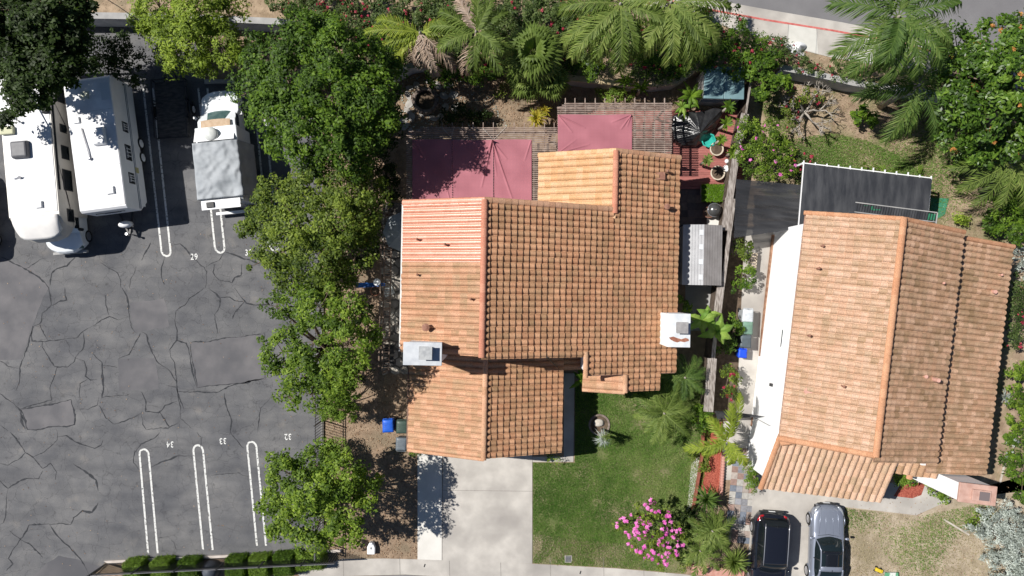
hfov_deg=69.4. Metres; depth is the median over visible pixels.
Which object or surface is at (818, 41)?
sidewalk
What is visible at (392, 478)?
leaf litter
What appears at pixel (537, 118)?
flax plant
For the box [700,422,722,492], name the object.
mulch bed
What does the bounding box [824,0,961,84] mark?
feather palm
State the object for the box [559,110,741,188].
deck
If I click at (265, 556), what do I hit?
hedge block
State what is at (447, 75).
flowering shrub
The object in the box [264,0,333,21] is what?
flowering shrub
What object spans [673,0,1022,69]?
kerb
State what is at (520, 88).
fan palm
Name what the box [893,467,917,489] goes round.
leafy shrub
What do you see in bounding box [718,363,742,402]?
flowering shrub
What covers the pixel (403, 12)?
flowering shrub
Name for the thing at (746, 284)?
leafy shrub
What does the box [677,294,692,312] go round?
leafy shrub
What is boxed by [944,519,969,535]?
plank
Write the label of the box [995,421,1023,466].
plant
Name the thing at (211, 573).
dark boulder
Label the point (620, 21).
feather palm
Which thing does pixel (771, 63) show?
leafy shrub
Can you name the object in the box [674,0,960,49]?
gutter
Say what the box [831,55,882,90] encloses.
hedge
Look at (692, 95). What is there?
broadleaf plant
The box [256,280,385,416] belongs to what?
broadleaf tree
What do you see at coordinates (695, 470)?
white gravel
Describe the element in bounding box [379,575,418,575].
front street
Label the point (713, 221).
concrete pad
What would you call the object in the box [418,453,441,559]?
side slab
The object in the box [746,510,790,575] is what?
parked car
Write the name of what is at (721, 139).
plumeria
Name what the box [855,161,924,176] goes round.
plant
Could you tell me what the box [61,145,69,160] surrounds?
window
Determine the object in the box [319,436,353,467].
clipped shrub
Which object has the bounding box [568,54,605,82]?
flowering shrub
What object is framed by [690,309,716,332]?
banana plant
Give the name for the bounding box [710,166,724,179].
plant pot
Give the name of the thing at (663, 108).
pergola
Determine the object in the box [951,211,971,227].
plant
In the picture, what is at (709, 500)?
yucca
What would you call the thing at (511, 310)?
tiled house
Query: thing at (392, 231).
parasol
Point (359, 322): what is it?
leafy shrub
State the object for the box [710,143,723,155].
plant pot
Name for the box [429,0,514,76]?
feather palm
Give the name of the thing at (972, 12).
road
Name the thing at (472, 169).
shade sail
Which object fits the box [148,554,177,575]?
hedge block
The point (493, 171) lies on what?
lacing
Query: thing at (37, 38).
broadleaf tree
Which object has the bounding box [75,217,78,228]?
cab window
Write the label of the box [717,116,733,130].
plumeria
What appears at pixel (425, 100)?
stone ring
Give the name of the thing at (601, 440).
ponytail plant
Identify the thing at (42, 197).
motorhome
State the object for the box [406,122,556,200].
pergola
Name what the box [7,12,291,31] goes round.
retaining wall
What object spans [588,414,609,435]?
fountain
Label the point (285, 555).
hedge block
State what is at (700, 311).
banana plant
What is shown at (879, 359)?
tiled house
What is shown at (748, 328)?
wheelie bin
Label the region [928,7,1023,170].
glossy leaved tree
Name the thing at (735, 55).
flowering shrub
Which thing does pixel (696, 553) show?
feather palm
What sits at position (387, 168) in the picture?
leafy shrub
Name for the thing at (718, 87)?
garden shed
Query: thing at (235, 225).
young tree
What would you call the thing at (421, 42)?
feather palm
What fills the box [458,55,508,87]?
flowering shrub
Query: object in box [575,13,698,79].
flowering shrub
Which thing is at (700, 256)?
storage shed
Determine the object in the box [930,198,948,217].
ground mat
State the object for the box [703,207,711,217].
plant pot
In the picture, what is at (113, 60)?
dark shrub
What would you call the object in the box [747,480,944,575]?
driveway
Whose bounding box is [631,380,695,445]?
date palm
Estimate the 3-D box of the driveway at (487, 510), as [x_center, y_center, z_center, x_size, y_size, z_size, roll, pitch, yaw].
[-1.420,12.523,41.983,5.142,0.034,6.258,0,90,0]
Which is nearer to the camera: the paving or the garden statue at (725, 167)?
the garden statue at (725, 167)
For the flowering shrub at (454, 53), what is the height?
1.513 m
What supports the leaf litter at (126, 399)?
on the parking lot
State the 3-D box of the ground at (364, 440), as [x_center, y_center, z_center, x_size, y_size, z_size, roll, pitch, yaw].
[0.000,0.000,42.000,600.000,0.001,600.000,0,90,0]
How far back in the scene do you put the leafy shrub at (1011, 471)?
40.82 m
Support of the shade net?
attached to the tiled house at (879, 359)
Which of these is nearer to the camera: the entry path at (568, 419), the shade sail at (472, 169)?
the shade sail at (472, 169)
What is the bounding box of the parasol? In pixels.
[383,212,401,250]
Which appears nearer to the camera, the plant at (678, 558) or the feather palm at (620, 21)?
the feather palm at (620, 21)
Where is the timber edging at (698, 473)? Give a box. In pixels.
[692,430,704,511]
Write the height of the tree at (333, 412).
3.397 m
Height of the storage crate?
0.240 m
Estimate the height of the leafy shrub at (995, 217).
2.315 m
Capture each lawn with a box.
[533,369,701,573]
[789,133,919,175]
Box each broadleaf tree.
[0,0,104,130]
[225,1,409,185]
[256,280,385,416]
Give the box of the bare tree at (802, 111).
[777,81,839,138]
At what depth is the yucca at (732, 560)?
40.65 m
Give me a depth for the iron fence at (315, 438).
40.41 m
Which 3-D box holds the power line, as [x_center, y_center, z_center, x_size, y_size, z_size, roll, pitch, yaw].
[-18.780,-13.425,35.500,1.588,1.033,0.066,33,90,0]
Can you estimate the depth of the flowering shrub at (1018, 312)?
40.56 m
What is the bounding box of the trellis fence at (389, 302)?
[378,212,392,373]
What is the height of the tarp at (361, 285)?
0.214 m
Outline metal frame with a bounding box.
[854,202,937,223]
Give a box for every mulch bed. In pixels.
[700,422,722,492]
[894,483,924,497]
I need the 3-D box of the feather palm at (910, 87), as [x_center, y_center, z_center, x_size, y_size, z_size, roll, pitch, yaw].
[20.543,-10.124,39.471,5.640,5.183,5.912,-40,90,0]
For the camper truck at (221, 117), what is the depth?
40.07 m
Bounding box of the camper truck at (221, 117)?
[193,91,255,216]
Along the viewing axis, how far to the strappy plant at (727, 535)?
41.18 m
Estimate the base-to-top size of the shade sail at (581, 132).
0.150 m
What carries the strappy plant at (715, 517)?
on the ground at (364, 440)
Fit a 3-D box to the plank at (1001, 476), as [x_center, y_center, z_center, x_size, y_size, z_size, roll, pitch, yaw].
[27.839,10.440,41.940,0.100,0.040,1.248,14,90,0]
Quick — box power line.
[108,0,139,21]
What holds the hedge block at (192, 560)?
on the ground at (364, 440)
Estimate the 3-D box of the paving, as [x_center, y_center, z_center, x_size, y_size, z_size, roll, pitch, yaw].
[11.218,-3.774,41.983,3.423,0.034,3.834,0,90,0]
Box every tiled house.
[399,148,690,460]
[747,211,1015,505]
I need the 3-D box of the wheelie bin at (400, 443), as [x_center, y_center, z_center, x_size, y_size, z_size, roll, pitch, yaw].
[-6.147,8.687,41.466,0.620,1.038,0.781,3,90,0]
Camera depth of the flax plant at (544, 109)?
40.93 m
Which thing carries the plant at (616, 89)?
on the bank
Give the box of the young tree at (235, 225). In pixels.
[233,207,258,233]
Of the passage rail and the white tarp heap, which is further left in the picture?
the passage rail
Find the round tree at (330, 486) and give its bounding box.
[252,436,385,558]
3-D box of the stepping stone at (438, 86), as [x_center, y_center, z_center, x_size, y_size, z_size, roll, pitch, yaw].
[-4.232,-11.501,41.973,0.352,0.050,0.552,-32,90,0]
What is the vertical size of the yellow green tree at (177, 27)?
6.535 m
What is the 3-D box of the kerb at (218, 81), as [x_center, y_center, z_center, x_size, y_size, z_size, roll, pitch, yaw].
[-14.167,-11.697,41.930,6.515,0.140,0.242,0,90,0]
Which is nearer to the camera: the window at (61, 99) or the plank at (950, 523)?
the window at (61, 99)
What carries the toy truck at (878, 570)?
on the dry yard at (954, 504)
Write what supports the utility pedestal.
on the ground at (364, 440)
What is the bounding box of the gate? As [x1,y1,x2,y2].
[715,411,764,418]
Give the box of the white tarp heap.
[786,42,806,55]
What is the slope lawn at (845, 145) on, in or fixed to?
on the slope yard at (1001, 427)
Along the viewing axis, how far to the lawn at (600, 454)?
41.99 m
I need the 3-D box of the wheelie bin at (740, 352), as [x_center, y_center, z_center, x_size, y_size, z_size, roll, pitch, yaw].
[12.874,3.626,41.582,0.500,0.806,0.560,5,90,0]
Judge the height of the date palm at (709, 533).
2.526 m
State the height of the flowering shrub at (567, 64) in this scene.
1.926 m
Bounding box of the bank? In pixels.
[0,0,1021,108]
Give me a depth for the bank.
40.90 m
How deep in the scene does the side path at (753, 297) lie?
41.99 m
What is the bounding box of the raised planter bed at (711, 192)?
[700,183,724,202]
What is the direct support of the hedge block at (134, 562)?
on the ground at (364, 440)
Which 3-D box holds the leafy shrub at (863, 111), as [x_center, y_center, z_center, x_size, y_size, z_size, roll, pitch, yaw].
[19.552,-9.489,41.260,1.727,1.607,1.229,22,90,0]
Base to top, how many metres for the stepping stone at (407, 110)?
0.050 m
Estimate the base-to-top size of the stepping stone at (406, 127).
0.050 m
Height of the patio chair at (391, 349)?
0.930 m
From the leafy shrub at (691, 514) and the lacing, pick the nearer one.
the lacing
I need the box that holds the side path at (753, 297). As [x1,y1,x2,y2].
[722,232,772,479]
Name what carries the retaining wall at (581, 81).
on the ground at (364, 440)
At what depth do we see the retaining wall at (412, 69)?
41.35 m
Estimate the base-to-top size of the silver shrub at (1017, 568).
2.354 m
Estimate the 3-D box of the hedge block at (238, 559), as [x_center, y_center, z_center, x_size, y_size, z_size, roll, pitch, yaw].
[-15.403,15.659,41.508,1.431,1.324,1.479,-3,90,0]
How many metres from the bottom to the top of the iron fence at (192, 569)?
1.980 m
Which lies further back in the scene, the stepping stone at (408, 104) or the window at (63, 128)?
the stepping stone at (408, 104)
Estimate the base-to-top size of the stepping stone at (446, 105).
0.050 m
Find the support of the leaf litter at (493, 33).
on the bank
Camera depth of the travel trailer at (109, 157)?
39.12 m
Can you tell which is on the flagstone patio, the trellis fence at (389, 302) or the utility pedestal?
the trellis fence at (389, 302)
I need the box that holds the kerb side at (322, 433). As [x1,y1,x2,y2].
[321,303,323,548]
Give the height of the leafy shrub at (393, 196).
2.290 m
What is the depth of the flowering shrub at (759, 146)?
39.76 m
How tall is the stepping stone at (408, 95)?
0.050 m
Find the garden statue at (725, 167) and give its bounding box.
[723,159,728,171]
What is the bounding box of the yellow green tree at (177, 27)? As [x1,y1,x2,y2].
[125,0,257,81]
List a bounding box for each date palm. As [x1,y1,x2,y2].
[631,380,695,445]
[661,354,706,400]
[686,507,736,553]
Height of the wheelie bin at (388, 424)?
1.038 m
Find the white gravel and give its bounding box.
[687,456,699,506]
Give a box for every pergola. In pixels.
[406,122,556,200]
[557,98,671,153]
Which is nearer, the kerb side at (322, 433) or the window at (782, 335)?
the window at (782, 335)
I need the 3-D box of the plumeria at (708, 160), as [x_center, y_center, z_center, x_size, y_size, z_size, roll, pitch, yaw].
[10.630,-6.941,40.708,0.715,1.684,0.814,16,90,0]
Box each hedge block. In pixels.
[122,555,149,575]
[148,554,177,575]
[177,553,204,575]
[224,552,249,575]
[247,550,273,575]
[272,548,297,575]
[294,549,328,572]
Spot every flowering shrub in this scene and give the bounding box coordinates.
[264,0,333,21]
[282,0,393,58]
[365,0,459,58]
[368,25,461,79]
[424,53,473,89]
[439,0,520,61]
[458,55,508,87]
[496,0,623,72]
[507,0,595,45]
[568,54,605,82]
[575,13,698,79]
[627,53,680,87]
[636,0,713,83]
[693,3,772,82]
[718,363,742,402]
[731,115,799,181]
[792,145,813,175]
[1002,271,1023,349]
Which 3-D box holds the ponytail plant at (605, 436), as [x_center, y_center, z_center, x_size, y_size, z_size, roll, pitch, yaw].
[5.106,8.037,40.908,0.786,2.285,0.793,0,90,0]
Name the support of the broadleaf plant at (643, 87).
on the ground at (364, 440)
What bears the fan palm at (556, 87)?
on the ground at (364, 440)
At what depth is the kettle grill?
41.09 m
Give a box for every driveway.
[442,455,531,563]
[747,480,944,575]
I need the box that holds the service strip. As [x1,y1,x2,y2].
[685,285,711,330]
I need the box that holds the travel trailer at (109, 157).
[64,75,146,235]
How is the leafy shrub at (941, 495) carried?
on the driveway at (794, 507)
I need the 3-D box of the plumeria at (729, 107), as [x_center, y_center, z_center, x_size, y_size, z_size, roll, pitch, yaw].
[11.800,-9.843,40.963,0.877,2.173,0.806,20,90,0]
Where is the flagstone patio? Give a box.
[380,203,407,374]
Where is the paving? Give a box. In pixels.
[680,189,738,254]
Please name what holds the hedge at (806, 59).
on the bank
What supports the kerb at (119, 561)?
on the ground at (364, 440)
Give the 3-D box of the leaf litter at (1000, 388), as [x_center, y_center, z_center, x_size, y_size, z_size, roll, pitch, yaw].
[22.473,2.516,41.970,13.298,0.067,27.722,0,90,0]
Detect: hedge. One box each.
[761,33,840,82]
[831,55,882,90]
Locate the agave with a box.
[996,390,1011,406]
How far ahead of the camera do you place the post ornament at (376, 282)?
40.07 m
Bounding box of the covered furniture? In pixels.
[668,108,721,147]
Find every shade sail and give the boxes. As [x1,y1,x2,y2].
[412,139,531,199]
[558,114,631,150]
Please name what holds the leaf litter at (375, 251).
on the ground at (364, 440)
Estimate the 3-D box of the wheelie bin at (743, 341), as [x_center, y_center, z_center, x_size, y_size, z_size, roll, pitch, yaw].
[12.972,2.924,41.466,0.620,1.038,0.781,3,90,0]
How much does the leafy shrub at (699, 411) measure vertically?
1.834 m
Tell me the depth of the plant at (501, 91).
41.38 m
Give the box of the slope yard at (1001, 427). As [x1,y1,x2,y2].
[747,80,1023,493]
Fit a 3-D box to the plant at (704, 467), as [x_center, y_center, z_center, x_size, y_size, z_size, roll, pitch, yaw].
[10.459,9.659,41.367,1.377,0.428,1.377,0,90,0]
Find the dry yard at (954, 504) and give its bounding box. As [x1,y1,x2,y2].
[843,476,1023,575]
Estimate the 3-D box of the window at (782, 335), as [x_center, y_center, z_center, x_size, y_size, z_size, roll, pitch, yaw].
[14.157,2.635,38.700,0.080,0.220,1.000,7,90,0]
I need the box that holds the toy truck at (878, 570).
[873,566,882,572]
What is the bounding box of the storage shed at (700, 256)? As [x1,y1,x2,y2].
[677,224,722,284]
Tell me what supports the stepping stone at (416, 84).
on the ground at (364, 440)
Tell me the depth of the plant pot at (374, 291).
41.71 m
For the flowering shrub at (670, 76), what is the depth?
39.83 m
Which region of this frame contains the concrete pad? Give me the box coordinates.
[707,215,719,224]
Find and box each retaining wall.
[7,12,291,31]
[373,63,426,89]
[566,67,694,91]
[774,65,937,102]
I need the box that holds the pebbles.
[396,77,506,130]
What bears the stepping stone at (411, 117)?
on the ground at (364, 440)
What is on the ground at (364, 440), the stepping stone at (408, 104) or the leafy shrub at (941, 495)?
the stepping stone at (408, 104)
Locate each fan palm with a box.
[502,20,567,92]
[505,71,538,103]
[533,65,570,102]
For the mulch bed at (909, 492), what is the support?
on the driveway at (794, 507)
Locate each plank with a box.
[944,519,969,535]
[999,463,1005,482]
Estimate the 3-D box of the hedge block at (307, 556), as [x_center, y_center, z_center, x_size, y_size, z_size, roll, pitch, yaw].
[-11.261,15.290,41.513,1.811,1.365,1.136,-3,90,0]
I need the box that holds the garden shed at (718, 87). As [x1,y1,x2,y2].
[696,66,744,105]
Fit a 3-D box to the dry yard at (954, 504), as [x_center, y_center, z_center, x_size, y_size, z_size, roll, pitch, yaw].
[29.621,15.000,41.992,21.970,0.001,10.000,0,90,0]
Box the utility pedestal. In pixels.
[367,541,375,553]
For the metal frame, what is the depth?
39.38 m
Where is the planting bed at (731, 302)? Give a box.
[709,233,743,420]
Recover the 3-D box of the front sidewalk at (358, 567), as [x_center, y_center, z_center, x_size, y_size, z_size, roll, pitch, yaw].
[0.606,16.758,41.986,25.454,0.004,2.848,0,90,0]
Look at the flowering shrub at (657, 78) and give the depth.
40.02 m
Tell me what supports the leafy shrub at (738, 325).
on the planting bed at (731, 302)
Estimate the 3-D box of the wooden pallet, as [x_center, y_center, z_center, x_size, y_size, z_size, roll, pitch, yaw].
[13.564,-1.437,41.733,0.350,0.515,1.100,6,90,0]
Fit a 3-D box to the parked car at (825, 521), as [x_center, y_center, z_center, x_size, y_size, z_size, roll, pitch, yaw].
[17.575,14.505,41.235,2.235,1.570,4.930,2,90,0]
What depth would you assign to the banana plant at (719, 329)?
39.62 m
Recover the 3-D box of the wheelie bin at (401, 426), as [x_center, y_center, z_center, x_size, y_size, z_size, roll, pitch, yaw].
[-6.116,7.681,41.466,0.620,1.038,0.781,0,90,0]
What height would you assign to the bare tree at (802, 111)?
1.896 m
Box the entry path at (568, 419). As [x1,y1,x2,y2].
[533,373,573,461]
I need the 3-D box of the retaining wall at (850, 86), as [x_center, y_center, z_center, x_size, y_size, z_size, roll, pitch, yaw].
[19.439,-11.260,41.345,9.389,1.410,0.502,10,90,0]
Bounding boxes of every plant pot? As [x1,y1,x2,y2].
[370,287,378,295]
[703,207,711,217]
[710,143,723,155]
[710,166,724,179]
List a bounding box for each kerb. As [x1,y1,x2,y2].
[104,549,341,563]
[204,79,297,83]
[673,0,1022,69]
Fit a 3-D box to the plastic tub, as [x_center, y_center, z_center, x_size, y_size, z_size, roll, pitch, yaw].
[11.019,-8.294,41.640,0.776,0.420,0.776,22,90,0]
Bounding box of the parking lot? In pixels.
[0,26,321,575]
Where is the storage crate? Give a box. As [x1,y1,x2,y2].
[884,572,897,575]
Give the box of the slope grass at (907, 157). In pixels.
[757,88,1023,240]
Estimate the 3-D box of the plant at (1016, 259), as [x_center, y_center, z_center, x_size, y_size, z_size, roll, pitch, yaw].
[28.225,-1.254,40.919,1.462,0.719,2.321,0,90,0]
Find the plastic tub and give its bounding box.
[702,134,715,147]
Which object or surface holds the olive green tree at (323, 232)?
on the ground at (364, 440)
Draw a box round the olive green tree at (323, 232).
[237,155,394,309]
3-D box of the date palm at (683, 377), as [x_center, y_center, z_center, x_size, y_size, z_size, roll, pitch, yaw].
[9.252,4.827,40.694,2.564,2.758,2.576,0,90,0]
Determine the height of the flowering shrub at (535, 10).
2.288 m
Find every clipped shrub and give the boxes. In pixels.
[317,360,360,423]
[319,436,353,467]
[741,461,760,495]
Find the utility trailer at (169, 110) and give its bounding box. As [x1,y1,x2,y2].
[150,65,195,139]
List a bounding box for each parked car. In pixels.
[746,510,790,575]
[804,502,849,575]
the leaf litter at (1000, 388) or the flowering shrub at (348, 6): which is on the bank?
the flowering shrub at (348, 6)
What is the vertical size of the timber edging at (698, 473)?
0.350 m
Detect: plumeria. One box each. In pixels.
[699,153,713,165]
[715,134,727,144]
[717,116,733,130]
[722,98,735,113]
[725,146,739,158]
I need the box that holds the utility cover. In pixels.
[565,555,571,562]
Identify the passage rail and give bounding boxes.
[750,235,774,425]
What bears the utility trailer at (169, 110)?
on the parking lot
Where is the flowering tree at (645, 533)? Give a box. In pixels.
[611,496,687,572]
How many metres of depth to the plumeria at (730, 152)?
40.52 m
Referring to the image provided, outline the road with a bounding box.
[723,0,1023,53]
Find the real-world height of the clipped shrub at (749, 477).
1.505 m
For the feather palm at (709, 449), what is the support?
on the mulch bed at (711, 477)
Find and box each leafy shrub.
[328,123,407,198]
[345,185,402,276]
[347,302,381,382]
[672,504,709,543]
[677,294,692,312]
[684,402,717,434]
[715,312,744,355]
[730,263,757,293]
[731,238,753,263]
[741,45,793,101]
[849,102,879,129]
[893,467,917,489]
[923,484,950,504]
[964,511,991,531]
[981,188,1023,248]
[1001,440,1023,504]
[1002,360,1023,430]
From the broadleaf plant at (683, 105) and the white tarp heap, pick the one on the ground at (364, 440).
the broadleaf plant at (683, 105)
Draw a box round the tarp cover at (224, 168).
[192,139,257,200]
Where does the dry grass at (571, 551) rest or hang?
on the lawn at (600, 454)
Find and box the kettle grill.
[707,203,720,216]
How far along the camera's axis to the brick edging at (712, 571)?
41.80 m
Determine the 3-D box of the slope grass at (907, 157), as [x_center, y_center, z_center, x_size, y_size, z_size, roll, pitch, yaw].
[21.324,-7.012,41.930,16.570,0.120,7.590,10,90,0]
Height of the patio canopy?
2.627 m
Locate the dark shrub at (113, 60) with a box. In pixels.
[86,28,151,89]
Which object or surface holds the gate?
attached to the tiled house at (879, 359)
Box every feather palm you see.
[363,12,466,78]
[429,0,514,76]
[556,0,676,75]
[617,0,731,71]
[677,523,721,575]
[682,391,749,467]
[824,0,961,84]
[847,40,978,144]
[941,113,1023,210]
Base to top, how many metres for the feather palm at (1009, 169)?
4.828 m
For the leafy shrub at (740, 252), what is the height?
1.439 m
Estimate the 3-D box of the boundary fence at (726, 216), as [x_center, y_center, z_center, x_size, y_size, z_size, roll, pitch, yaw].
[11.674,-2.314,41.125,0.749,1.740,18.248,7,90,0]
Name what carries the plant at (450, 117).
on the bank
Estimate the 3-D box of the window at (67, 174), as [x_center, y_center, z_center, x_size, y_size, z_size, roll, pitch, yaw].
[-23.983,-5.817,39.900,0.037,0.850,1.150,-5,90,0]
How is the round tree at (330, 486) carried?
on the ground at (364, 440)
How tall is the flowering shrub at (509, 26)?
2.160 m
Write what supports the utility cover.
on the lawn at (600, 454)
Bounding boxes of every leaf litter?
[1,244,302,563]
[98,0,842,63]
[324,60,402,367]
[324,368,417,557]
[405,72,686,127]
[795,100,1023,575]
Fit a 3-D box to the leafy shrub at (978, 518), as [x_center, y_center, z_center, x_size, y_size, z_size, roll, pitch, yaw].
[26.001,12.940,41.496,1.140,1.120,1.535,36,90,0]
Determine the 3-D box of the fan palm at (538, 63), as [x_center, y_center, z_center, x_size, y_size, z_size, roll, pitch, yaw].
[1.124,-12.234,39.694,3.469,4.713,3.525,21,90,0]
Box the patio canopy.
[786,161,931,224]
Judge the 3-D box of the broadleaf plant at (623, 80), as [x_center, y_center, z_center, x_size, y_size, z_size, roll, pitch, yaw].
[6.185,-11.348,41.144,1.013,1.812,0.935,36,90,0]
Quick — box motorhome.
[0,79,91,254]
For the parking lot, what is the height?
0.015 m
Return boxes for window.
[57,88,64,103]
[59,123,66,133]
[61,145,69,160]
[62,169,72,191]
[67,208,74,221]
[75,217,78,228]
[780,329,783,347]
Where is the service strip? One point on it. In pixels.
(698, 296)
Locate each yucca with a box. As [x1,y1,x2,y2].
[691,483,722,512]
[715,544,751,575]
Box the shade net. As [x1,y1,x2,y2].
[734,179,800,237]
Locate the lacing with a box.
[493,147,493,196]
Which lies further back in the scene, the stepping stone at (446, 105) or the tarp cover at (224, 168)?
the stepping stone at (446, 105)
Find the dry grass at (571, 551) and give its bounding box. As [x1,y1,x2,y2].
[533,535,654,570]
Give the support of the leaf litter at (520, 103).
on the ground at (364, 440)
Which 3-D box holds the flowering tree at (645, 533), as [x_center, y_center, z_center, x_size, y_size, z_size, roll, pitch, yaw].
[7.631,13.051,40.102,3.210,3.907,3.961,-43,90,0]
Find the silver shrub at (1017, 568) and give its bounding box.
[962,496,1023,575]
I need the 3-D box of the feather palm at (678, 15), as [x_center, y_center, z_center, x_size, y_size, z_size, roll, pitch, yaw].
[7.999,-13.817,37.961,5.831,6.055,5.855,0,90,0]
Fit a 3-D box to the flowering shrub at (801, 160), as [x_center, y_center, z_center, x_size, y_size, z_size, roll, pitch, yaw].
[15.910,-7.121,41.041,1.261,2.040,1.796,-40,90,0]
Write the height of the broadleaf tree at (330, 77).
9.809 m
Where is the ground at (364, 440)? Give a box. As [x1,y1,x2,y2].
[96,30,975,575]
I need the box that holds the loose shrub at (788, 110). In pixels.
[779,85,825,132]
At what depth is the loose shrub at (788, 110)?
40.81 m
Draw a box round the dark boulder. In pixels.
[201,559,220,575]
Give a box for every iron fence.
[88,551,342,575]
[313,301,321,560]
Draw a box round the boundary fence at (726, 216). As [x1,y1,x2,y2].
[700,80,751,411]
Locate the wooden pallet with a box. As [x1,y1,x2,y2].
[748,253,757,269]
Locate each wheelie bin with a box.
[382,416,395,432]
[396,417,406,433]
[396,435,405,451]
[735,347,746,357]
[736,333,750,347]
[737,320,752,334]
[738,308,753,321]
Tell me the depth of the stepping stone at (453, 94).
41.95 m
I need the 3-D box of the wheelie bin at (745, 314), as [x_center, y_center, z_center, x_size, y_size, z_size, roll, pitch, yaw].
[13.090,1.506,41.466,0.620,1.038,0.781,3,90,0]
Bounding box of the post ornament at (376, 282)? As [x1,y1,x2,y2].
[373,279,380,285]
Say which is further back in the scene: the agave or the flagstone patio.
the flagstone patio
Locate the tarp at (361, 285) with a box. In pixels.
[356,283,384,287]
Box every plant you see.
[439,100,493,126]
[494,77,515,100]
[527,107,547,126]
[538,104,550,115]
[545,453,560,464]
[569,370,582,388]
[594,86,636,104]
[595,430,609,447]
[601,428,611,441]
[615,74,635,88]
[630,78,648,95]
[673,99,696,118]
[674,550,692,572]
[677,81,702,107]
[687,449,710,472]
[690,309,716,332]
[696,305,721,324]
[697,314,733,343]
[705,510,723,527]
[719,526,731,542]
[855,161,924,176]
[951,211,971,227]
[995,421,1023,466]
[1012,247,1023,279]
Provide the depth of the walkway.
41.98 m
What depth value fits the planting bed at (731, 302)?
41.98 m
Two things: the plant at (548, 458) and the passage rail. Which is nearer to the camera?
the plant at (548, 458)
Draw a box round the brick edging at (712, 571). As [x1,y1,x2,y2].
[691,564,744,575]
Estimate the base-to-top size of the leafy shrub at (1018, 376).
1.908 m
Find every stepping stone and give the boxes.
[402,122,408,130]
[404,108,411,113]
[405,91,410,99]
[405,100,412,107]
[408,113,414,120]
[413,81,419,88]
[429,116,436,120]
[435,81,440,89]
[440,92,448,98]
[443,103,448,109]
[449,91,457,97]
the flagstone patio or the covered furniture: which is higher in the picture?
the covered furniture
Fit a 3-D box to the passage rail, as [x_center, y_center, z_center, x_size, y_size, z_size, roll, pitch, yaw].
[14.262,2.416,41.875,0.254,0.250,10.914,6,90,0]
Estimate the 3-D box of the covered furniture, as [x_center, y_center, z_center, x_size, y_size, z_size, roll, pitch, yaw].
[10.323,-9.019,41.275,2.966,1.150,2.169,0,90,0]
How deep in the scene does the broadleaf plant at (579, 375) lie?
40.39 m
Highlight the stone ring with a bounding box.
[412,87,438,114]
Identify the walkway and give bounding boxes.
[725,448,761,543]
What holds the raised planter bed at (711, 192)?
on the paving
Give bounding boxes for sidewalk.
[299,558,689,575]
[629,0,1023,89]
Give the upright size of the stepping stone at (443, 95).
0.050 m
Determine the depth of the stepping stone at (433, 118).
41.95 m

